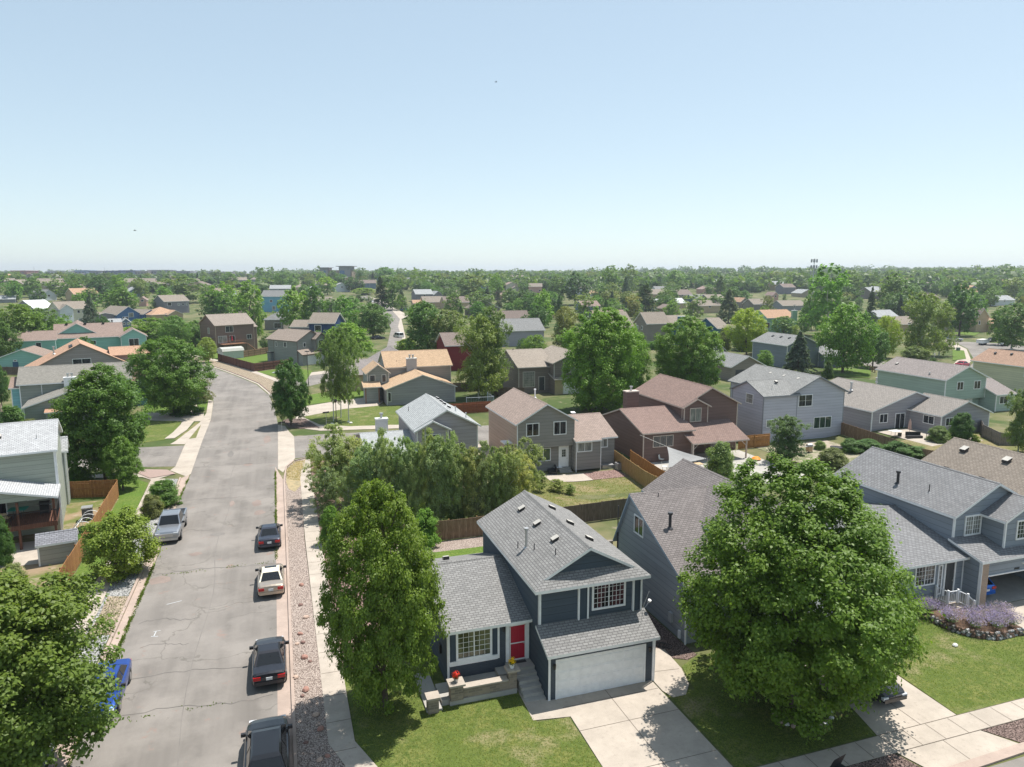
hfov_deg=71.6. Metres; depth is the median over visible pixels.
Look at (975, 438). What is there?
shrub
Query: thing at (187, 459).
junction apron
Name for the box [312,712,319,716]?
rock
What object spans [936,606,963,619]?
russian sage
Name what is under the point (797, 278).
woodland
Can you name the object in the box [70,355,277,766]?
road
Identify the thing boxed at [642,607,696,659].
side gravel
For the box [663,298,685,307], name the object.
house
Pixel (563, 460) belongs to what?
door
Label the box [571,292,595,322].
leafy tree
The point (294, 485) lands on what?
straw patch
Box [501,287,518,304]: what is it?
leafy tree
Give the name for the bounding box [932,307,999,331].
house
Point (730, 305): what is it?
spruce tree
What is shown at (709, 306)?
house
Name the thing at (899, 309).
spruce tree
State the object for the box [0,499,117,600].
back yard
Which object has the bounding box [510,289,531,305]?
leafy tree
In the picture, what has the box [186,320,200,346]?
leafy tree
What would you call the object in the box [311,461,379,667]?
pink gravel strip
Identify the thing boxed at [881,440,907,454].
shrub
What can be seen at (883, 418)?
window
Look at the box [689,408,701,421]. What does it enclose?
window
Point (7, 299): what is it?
house
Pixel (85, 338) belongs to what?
leafy tree
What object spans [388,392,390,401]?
window
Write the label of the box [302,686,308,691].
rock
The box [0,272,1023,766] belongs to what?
ground
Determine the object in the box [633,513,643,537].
window
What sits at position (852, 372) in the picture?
lawn
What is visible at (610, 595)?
window
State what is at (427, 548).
shrub
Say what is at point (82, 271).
commercial building
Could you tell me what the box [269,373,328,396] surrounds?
bend side street
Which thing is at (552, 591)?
house
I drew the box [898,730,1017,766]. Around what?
driveway apron
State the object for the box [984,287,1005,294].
leafy tree
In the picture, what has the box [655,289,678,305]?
leafy tree
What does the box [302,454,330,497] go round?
aspen tree
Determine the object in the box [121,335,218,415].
locust tree
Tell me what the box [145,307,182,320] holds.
house
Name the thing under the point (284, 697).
gutter
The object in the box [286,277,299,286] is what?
leafy tree
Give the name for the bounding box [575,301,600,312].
house
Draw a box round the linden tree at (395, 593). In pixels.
[313,474,450,715]
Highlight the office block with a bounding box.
[317,266,356,278]
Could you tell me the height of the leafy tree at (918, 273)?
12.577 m
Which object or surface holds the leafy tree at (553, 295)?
on the ground at (608, 528)
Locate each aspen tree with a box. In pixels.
[302,422,353,505]
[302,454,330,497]
[307,465,343,513]
[314,332,345,420]
[325,325,357,417]
[333,327,364,420]
[334,465,362,511]
[335,435,372,499]
[339,439,391,516]
[369,427,396,511]
[375,446,408,505]
[387,435,425,523]
[399,442,433,517]
[410,451,436,500]
[413,427,442,505]
[423,434,457,520]
[434,430,468,517]
[443,442,476,512]
[457,446,490,517]
[465,440,500,514]
[470,488,485,517]
[481,446,509,508]
[487,441,524,510]
[501,448,535,499]
[507,454,537,491]
[512,436,545,490]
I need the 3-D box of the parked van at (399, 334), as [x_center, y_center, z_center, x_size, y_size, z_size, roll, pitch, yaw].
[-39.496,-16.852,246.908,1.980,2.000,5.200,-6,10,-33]
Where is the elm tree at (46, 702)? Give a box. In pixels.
[0,566,130,766]
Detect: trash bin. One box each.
[81,505,92,520]
[830,754,845,766]
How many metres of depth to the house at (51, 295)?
463.07 m
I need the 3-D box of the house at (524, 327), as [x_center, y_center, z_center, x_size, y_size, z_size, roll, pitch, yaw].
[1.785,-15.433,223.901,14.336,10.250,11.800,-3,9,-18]
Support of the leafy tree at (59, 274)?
on the ground at (608, 528)
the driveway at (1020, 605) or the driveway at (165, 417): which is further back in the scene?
the driveway at (165, 417)
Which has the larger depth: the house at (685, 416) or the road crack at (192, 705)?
the house at (685, 416)
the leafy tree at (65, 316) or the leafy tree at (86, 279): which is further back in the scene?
the leafy tree at (86, 279)
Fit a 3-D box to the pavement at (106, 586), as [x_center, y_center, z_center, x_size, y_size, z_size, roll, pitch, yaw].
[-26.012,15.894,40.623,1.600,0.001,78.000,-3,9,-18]
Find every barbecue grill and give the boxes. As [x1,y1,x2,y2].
[35,500,51,513]
[804,443,812,452]
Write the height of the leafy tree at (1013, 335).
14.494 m
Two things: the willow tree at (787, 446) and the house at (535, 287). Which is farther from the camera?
the house at (535, 287)
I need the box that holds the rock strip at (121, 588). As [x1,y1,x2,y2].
[35,479,177,766]
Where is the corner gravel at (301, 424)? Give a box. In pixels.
[283,419,319,428]
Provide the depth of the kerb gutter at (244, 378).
149.67 m
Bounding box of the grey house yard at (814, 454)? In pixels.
[755,440,861,470]
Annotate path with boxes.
[165,398,196,438]
[653,648,688,696]
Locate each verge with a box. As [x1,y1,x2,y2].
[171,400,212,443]
[847,753,918,766]
[983,719,1023,741]
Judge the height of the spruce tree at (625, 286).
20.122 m
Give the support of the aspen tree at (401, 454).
on the ground at (608, 528)
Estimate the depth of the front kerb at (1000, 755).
32.54 m
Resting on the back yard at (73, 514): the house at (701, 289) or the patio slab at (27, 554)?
the patio slab at (27, 554)
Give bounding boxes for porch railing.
[934,585,975,609]
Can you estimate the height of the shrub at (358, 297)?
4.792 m
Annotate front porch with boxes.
[415,658,545,714]
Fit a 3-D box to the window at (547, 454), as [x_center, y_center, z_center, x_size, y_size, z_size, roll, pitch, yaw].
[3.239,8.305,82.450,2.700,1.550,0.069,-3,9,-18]
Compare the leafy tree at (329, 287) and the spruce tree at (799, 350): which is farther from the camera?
the leafy tree at (329, 287)
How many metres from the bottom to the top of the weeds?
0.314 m
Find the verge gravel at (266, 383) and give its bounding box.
[158,351,274,392]
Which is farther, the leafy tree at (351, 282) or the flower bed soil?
the leafy tree at (351, 282)
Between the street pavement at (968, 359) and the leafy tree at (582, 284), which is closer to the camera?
the street pavement at (968, 359)
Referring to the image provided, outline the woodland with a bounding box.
[0,264,1023,299]
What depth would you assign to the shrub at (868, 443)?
91.76 m
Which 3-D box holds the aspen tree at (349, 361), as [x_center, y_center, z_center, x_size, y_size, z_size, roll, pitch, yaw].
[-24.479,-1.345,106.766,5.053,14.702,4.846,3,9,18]
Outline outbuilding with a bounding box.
[139,296,148,305]
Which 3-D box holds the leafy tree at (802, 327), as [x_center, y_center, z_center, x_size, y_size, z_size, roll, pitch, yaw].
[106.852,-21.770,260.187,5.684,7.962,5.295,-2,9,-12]
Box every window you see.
[0,503,7,514]
[72,358,90,363]
[129,338,138,345]
[218,336,226,342]
[225,326,232,332]
[274,323,281,327]
[314,325,321,331]
[369,375,374,380]
[382,374,385,382]
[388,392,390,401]
[425,434,440,449]
[456,629,491,661]
[523,371,534,386]
[526,423,538,436]
[529,448,550,461]
[553,421,566,434]
[561,449,565,456]
[577,442,591,451]
[591,579,625,610]
[601,439,607,447]
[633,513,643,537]
[653,435,673,447]
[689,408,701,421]
[746,393,753,403]
[766,419,775,427]
[798,394,812,406]
[813,416,831,428]
[879,413,887,422]
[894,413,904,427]
[914,565,935,586]
[923,414,934,424]
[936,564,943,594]
[945,417,953,425]
[956,381,963,389]
[963,514,981,535]
[973,380,980,388]
[999,396,1007,403]
[1015,519,1023,539]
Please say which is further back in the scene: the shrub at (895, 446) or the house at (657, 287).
the house at (657, 287)
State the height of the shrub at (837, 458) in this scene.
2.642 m
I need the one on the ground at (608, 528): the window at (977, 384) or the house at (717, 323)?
the house at (717, 323)
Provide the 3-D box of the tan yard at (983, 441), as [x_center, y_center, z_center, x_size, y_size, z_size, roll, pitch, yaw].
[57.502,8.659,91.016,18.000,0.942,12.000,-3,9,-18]
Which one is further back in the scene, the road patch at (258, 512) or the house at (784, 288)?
the house at (784, 288)
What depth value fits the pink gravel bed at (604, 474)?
82.02 m
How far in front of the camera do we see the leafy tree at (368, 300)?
410.15 m
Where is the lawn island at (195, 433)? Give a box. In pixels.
[175,422,200,439]
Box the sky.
[0,0,1023,272]
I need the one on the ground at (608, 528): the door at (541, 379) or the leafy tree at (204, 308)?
the leafy tree at (204, 308)
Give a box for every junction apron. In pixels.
[170,419,210,475]
[278,425,294,471]
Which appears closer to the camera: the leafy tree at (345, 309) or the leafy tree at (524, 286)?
the leafy tree at (345, 309)
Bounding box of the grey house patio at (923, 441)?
[878,428,981,445]
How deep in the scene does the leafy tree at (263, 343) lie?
201.65 m
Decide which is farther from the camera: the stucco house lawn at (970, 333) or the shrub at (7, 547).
the stucco house lawn at (970, 333)
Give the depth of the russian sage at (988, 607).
45.10 m
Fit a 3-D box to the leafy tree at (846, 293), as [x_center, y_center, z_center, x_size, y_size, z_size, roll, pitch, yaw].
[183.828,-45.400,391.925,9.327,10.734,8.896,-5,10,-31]
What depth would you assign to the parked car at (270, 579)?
49.27 m
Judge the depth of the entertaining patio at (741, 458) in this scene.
87.24 m
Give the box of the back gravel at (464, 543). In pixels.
[393,536,482,551]
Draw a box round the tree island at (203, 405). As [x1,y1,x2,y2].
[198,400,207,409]
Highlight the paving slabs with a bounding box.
[545,473,592,481]
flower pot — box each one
[451,670,458,682]
[508,657,515,668]
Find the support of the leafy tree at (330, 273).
on the ground at (608, 528)
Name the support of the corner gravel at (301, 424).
on the ground at (608, 528)
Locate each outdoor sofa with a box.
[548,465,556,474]
[905,432,922,438]
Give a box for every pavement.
[63,478,163,636]
[93,474,168,479]
[158,350,278,383]
[284,371,327,378]
[296,417,398,430]
[300,459,376,766]
[369,296,406,338]
[760,698,1023,766]
[946,340,970,363]
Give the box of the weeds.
[40,471,277,766]
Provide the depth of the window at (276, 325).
280.94 m
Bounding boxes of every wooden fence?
[1,367,17,374]
[51,479,118,596]
[218,354,288,370]
[243,347,267,356]
[361,516,483,545]
[449,401,490,412]
[453,382,523,396]
[563,498,626,521]
[614,450,657,486]
[630,450,664,476]
[738,433,769,449]
[841,422,933,456]
[980,420,1019,444]
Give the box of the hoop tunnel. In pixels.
[73,510,96,527]
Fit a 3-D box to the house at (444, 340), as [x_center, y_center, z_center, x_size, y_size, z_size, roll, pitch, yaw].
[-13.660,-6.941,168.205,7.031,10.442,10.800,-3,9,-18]
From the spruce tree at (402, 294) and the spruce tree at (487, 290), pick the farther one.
the spruce tree at (487, 290)
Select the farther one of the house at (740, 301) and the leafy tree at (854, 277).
the leafy tree at (854, 277)
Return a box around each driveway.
[144,413,203,420]
[296,398,383,417]
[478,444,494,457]
[517,680,731,766]
[805,665,955,735]
[983,600,1023,627]
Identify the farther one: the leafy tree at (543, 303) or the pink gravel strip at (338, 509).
the leafy tree at (543, 303)
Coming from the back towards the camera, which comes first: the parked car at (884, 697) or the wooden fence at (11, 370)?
the wooden fence at (11, 370)
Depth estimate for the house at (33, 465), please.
60.12 m
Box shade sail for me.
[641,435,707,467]
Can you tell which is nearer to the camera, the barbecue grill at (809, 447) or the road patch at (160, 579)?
the road patch at (160, 579)
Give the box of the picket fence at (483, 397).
[466,392,493,401]
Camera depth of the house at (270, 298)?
387.46 m
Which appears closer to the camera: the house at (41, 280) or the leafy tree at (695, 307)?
the leafy tree at (695, 307)
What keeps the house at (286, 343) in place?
on the ground at (608, 528)
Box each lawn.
[59,480,147,627]
[143,406,169,412]
[143,420,180,442]
[236,354,267,362]
[259,368,311,381]
[302,390,363,404]
[305,406,399,425]
[344,660,601,766]
[408,546,482,561]
[528,473,643,506]
[667,648,875,766]
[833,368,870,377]
[894,612,1023,714]
[953,349,965,359]
[954,331,979,335]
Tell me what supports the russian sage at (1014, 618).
on the flower bed soil
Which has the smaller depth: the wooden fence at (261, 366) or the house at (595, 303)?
the wooden fence at (261, 366)
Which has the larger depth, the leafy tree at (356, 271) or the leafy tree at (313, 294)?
the leafy tree at (356, 271)
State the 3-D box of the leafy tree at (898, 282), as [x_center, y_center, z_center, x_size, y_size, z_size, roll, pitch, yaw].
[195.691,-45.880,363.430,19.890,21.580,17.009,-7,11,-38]
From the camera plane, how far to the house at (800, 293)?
521.66 m
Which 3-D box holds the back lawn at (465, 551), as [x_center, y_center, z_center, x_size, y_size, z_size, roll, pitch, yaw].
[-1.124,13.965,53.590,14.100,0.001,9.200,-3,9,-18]
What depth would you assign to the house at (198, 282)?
596.90 m
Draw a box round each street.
[67,445,183,469]
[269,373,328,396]
[294,425,488,457]
[360,296,401,347]
[860,341,1023,367]
[991,757,1023,766]
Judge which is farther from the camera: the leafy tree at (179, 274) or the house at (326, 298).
the leafy tree at (179, 274)
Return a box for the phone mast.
[810,258,817,297]
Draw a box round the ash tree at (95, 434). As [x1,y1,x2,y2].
[47,362,157,479]
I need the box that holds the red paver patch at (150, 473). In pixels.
[139,469,175,477]
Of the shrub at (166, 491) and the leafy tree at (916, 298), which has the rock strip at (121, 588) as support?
the shrub at (166, 491)
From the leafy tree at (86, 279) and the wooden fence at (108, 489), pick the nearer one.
the wooden fence at (108, 489)
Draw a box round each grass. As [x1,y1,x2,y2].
[286,460,304,480]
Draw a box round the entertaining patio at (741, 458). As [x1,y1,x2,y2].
[650,450,803,483]
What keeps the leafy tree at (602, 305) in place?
on the ground at (608, 528)
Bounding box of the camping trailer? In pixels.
[976,339,989,344]
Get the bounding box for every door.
[307,354,323,364]
[509,624,524,658]
[539,377,543,389]
[557,646,643,698]
[560,446,567,466]
[563,383,578,393]
[710,442,726,449]
[944,562,954,594]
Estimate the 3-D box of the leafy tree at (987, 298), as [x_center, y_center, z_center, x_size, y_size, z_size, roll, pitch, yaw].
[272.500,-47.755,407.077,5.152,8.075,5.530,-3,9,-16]
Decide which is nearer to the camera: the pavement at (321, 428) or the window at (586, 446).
the window at (586, 446)
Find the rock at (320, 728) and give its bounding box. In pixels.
[317,725,323,730]
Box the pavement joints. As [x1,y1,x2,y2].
[303,480,1022,766]
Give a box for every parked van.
[393,332,403,337]
[945,336,963,341]
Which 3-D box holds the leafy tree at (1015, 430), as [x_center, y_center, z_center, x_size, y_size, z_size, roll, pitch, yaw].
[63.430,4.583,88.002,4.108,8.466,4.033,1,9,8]
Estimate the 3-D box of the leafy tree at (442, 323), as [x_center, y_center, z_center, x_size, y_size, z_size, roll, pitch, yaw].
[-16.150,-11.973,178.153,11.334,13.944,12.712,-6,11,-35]
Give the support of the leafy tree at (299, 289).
on the ground at (608, 528)
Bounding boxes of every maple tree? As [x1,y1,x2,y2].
[76,503,166,583]
[269,357,311,424]
[560,306,648,412]
[615,325,652,389]
[651,313,729,386]
[673,452,946,744]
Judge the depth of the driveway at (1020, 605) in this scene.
47.16 m
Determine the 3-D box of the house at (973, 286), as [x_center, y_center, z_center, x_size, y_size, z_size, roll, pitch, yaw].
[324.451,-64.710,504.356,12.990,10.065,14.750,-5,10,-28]
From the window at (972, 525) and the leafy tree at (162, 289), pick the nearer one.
the window at (972, 525)
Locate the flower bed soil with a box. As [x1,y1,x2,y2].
[928,609,1021,635]
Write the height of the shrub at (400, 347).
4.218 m
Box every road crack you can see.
[108,694,271,721]
[134,665,249,678]
[152,562,273,575]
[177,453,239,766]
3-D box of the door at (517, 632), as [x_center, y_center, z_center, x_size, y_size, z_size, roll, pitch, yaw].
[0.301,14.265,39.081,0.920,2.010,0.098,-3,9,-18]
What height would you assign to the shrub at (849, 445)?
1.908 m
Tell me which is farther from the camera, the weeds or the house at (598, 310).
the house at (598, 310)
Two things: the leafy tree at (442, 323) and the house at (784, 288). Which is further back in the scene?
the house at (784, 288)
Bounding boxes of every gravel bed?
[285,458,344,766]
[575,470,626,479]
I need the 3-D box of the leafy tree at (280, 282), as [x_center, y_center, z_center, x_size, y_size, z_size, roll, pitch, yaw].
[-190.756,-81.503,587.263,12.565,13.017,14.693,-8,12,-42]
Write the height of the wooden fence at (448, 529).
2.110 m
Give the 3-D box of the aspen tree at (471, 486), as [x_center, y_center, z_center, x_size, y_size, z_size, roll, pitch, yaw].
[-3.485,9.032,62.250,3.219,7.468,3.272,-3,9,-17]
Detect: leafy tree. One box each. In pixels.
[0,303,48,353]
[0,321,25,356]
[0,365,10,405]
[2,280,23,299]
[21,277,41,293]
[23,307,63,330]
[27,288,46,299]
[39,278,64,297]
[51,271,65,277]
[55,282,81,299]
[57,314,72,322]
[65,277,85,287]
[71,292,98,309]
[74,275,93,284]
[76,287,101,303]
[79,336,94,344]
[88,276,113,299]
[95,315,109,322]
[96,287,140,309]
[97,436,144,489]
[99,273,110,283]
[109,275,128,299]
[117,273,128,279]
[123,317,170,347]
[130,277,150,293]
[130,278,152,300]
[147,299,156,309]
[152,286,175,301]
[156,315,194,347]
[157,275,205,301]
[173,273,187,282]
[196,292,224,319]
[196,379,215,401]
[197,337,216,362]
[199,284,210,295]
[203,281,248,314]
[221,273,238,284]
[232,279,267,323]
[255,284,268,294]
[258,334,267,347]
[272,285,311,328]
[274,277,288,284]
[276,272,288,282]
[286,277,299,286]
[297,284,309,298]
[298,272,307,279]
[301,283,329,319]
[302,273,314,284]
[304,277,315,286]
[315,272,325,282]
[316,276,336,294]
[320,298,337,312]
[321,322,376,358]
[327,270,336,278]
[332,294,359,326]
[333,273,343,284]
[336,274,346,283]
[343,296,362,314]
[344,276,357,291]
[351,279,364,290]
[353,267,368,279]
[355,271,364,278]
[355,302,395,335]
[365,296,372,306]
[375,267,395,278]
[379,276,406,309]
[392,273,403,282]
[392,275,406,289]
[399,300,442,349]
[407,303,429,319]
[421,282,432,288]
[427,309,469,348]
[430,286,444,295]
[434,276,448,295]
[441,279,457,288]
[442,292,465,314]
[445,285,461,295]
[450,273,487,299]
[452,313,508,398]
[464,290,493,314]
[466,303,514,395]
[469,301,487,317]
[475,284,495,301]
[488,273,503,297]
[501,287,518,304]
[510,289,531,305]
[512,298,522,309]
[515,338,528,348]
[518,293,537,310]
[519,282,530,293]
[521,334,547,348]
[524,291,542,313]
[528,305,548,326]
[530,288,553,324]
[546,291,557,311]
[546,297,561,315]
[547,276,567,296]
[548,304,577,345]
[554,328,582,349]
[556,273,590,304]
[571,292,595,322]
[590,288,599,300]
[592,295,602,307]
[596,283,605,289]
[596,287,612,300]
[598,265,623,291]
[600,288,621,304]
[601,290,618,307]
[603,298,620,309]
[604,302,629,311]
[606,282,620,292]
[620,291,638,309]
[621,263,638,291]
[625,295,642,318]
[627,299,643,313]
[632,309,642,324]
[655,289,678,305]
[657,294,673,305]
[661,283,680,295]
[662,300,680,314]
[664,270,687,286]
[681,293,708,317]
[696,279,704,287]
[701,284,715,293]
[709,293,722,309]
[718,327,733,351]
[721,286,742,300]
[721,307,770,354]
[740,290,752,298]
[745,277,754,283]
[748,281,761,292]
[756,350,774,366]
[760,295,776,308]
[768,271,783,279]
[769,316,798,333]
[791,325,799,334]
[797,313,810,331]
[800,288,824,329]
[804,263,854,335]
[809,302,882,371]
[813,280,822,291]
[824,291,850,316]
[840,292,854,304]
[841,269,863,294]
[842,284,858,301]
[854,296,863,305]
[855,325,891,365]
[874,315,904,355]
[875,286,901,306]
[876,273,914,309]
[879,292,906,312]
[900,290,951,352]
[902,284,923,298]
[903,295,927,318]
[914,271,925,276]
[921,271,934,279]
[927,301,960,355]
[930,281,939,294]
[939,281,953,297]
[945,283,982,335]
[967,293,988,312]
[975,279,994,294]
[983,288,1000,305]
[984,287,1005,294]
[984,293,991,304]
[987,309,1012,344]
[990,301,1023,349]
[1001,388,1023,451]
[1003,277,1023,298]
[1015,291,1023,306]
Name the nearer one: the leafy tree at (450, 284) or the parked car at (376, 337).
the parked car at (376, 337)
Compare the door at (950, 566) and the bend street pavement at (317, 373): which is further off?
the bend street pavement at (317, 373)
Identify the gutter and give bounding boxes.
[53,475,188,766]
[201,363,270,393]
[275,467,293,766]
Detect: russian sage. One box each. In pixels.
[913,595,940,609]
[916,595,939,610]
[917,596,940,611]
[936,603,963,614]
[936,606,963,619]
[937,607,965,622]
[958,603,986,615]
[961,608,992,622]
[964,611,992,627]
[976,603,1003,614]
[980,607,1008,621]
[986,612,1013,628]
[987,599,1017,614]
[996,607,1021,620]
[999,609,1023,625]
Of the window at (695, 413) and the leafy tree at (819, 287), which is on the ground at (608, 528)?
the leafy tree at (819, 287)
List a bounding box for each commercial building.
[10,270,38,274]
[47,270,74,273]
[74,270,96,273]
[90,271,102,274]
[104,271,125,276]
[118,270,141,274]
[135,271,151,274]
[147,270,175,274]
[173,271,196,273]
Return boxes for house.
[0,295,16,302]
[0,345,51,366]
[0,418,70,549]
[8,320,146,351]
[8,361,147,419]
[10,279,28,286]
[14,299,50,320]
[24,338,148,368]
[29,289,56,300]
[36,278,85,291]
[48,301,89,323]
[65,288,98,303]
[90,305,152,320]
[108,318,130,326]
[124,278,168,288]
[127,287,144,296]
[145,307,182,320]
[153,294,189,312]
[188,281,209,290]
[198,313,257,352]
[236,277,246,281]
[261,290,291,311]
[265,328,326,365]
[269,285,291,289]
[289,312,345,335]
[309,297,332,312]
[332,283,349,291]
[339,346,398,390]
[353,393,480,470]
[359,280,375,288]
[361,349,456,405]
[411,289,441,299]
[416,490,659,700]
[420,296,441,307]
[435,332,471,370]
[440,296,469,308]
[464,300,500,316]
[485,387,617,472]
[490,310,528,318]
[494,290,516,299]
[495,318,545,346]
[500,345,590,394]
[503,282,518,290]
[528,283,541,292]
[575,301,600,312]
[584,310,622,320]
[602,374,749,461]
[610,311,633,331]
[613,458,841,644]
[633,312,685,344]
[646,289,666,297]
[652,286,663,288]
[656,304,679,314]
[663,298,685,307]
[666,315,677,335]
[676,289,691,299]
[685,294,702,301]
[688,300,721,312]
[696,286,714,293]
[696,317,728,340]
[702,294,723,300]
[727,364,848,441]
[734,297,746,307]
[742,298,766,309]
[751,332,840,367]
[754,309,797,332]
[765,292,778,301]
[767,281,783,290]
[771,300,805,310]
[775,284,795,293]
[791,289,811,296]
[807,446,1023,608]
[830,377,993,431]
[860,287,881,298]
[864,310,897,321]
[875,356,1016,411]
[880,316,917,330]
[921,437,1023,495]
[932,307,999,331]
[956,285,977,294]
[970,348,1023,393]
[979,295,1014,305]
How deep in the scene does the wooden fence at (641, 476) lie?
79.89 m
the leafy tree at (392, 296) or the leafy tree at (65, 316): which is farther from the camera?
the leafy tree at (392, 296)
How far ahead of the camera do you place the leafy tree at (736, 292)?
435.90 m
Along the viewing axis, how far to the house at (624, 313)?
241.20 m
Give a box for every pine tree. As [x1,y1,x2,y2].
[372,276,387,308]
[555,295,564,317]
[603,299,608,308]
[637,283,658,311]
[713,275,726,293]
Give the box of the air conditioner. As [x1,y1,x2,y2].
[614,461,620,469]
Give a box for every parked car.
[82,658,131,717]
[241,714,292,766]
[249,636,288,686]
[255,563,285,595]
[256,523,282,548]
[371,335,384,339]
[839,655,907,703]
[955,361,970,365]
[986,577,995,594]
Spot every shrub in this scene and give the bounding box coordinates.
[0,405,25,422]
[0,516,18,566]
[2,562,29,581]
[47,317,72,328]
[68,466,95,481]
[138,494,165,519]
[143,479,183,508]
[169,400,204,416]
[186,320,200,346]
[316,505,336,543]
[350,287,375,294]
[355,295,364,301]
[391,339,416,350]
[415,507,443,547]
[423,547,436,556]
[447,502,464,519]
[503,302,514,310]
[533,470,547,490]
[548,479,566,491]
[562,484,576,493]
[648,341,655,349]
[703,440,736,479]
[813,440,826,450]
[816,447,849,471]
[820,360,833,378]
[838,438,865,453]
[853,438,883,451]
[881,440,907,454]
[897,345,933,359]
[900,446,925,459]
[925,425,951,443]
[947,412,976,441]
[971,435,980,441]
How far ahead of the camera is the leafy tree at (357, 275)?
821.50 m
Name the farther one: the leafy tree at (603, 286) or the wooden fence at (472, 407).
the leafy tree at (603, 286)
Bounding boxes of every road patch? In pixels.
[150,576,170,584]
[189,552,201,555]
[210,532,224,535]
[252,500,260,506]
[254,510,264,514]
[263,435,270,442]
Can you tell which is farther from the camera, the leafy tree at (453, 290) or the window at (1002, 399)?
the leafy tree at (453, 290)
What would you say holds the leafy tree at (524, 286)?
on the ground at (608, 528)
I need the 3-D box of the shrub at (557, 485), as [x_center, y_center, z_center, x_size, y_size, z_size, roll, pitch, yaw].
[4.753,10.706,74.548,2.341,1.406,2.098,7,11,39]
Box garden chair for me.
[0,513,10,521]
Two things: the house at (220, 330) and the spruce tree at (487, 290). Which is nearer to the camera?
the house at (220, 330)
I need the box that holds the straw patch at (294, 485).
[286,461,301,490]
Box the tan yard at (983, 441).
[901,434,1023,452]
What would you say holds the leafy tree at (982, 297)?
on the ground at (608, 528)
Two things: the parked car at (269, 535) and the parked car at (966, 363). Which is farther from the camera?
the parked car at (966, 363)
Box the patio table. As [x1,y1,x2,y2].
[7,506,28,518]
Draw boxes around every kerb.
[48,477,180,766]
[195,361,271,393]
[283,457,305,766]
[948,742,1023,766]
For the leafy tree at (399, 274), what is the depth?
669.79 m
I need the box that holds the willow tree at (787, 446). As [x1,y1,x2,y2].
[765,414,812,460]
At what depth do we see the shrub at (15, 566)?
48.67 m
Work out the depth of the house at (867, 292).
493.77 m
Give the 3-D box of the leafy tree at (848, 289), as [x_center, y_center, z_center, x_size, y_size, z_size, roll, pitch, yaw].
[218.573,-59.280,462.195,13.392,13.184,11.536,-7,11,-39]
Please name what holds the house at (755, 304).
on the ground at (608, 528)
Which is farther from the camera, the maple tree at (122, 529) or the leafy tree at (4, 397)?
the leafy tree at (4, 397)
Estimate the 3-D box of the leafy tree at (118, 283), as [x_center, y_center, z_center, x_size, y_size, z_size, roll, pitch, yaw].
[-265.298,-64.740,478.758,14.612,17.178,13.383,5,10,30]
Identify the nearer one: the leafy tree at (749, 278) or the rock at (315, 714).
the rock at (315, 714)
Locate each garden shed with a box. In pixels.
[35,528,78,565]
[217,346,243,357]
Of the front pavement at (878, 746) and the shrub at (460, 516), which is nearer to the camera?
the front pavement at (878, 746)
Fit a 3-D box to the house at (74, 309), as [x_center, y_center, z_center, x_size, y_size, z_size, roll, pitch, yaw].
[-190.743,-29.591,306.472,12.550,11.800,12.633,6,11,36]
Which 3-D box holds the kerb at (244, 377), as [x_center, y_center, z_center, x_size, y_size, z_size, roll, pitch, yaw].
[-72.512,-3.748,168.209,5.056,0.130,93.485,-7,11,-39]
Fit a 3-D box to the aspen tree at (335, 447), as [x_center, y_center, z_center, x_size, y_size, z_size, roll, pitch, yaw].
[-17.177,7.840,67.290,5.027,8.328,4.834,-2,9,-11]
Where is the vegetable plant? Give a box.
[78,525,83,534]
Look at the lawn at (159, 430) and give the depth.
101.50 m
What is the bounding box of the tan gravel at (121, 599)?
[87,596,127,634]
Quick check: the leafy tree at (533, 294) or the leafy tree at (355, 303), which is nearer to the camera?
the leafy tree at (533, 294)
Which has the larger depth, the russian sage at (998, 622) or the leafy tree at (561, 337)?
the leafy tree at (561, 337)
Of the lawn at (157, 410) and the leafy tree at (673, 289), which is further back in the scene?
the leafy tree at (673, 289)
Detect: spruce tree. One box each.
[81,293,100,322]
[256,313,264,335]
[396,289,409,308]
[457,303,463,324]
[484,286,491,303]
[494,288,502,307]
[619,276,632,305]
[716,288,740,322]
[782,330,817,374]
[864,286,877,324]
[895,294,904,315]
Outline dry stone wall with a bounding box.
[930,615,1023,640]
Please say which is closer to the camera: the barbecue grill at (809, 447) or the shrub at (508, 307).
the barbecue grill at (809, 447)
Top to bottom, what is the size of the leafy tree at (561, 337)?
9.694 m
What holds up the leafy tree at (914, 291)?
on the ground at (608, 528)
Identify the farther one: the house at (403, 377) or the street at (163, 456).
the house at (403, 377)
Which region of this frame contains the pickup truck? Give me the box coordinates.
[154,508,186,541]
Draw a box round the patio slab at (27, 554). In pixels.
[0,541,38,567]
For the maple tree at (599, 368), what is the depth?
111.43 m
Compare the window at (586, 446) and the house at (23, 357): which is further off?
the house at (23, 357)
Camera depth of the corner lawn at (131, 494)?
69.07 m
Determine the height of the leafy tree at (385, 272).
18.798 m
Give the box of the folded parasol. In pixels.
[908,419,911,431]
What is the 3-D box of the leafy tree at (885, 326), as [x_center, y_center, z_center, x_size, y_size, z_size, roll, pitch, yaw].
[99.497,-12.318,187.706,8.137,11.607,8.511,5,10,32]
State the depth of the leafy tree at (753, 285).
583.58 m

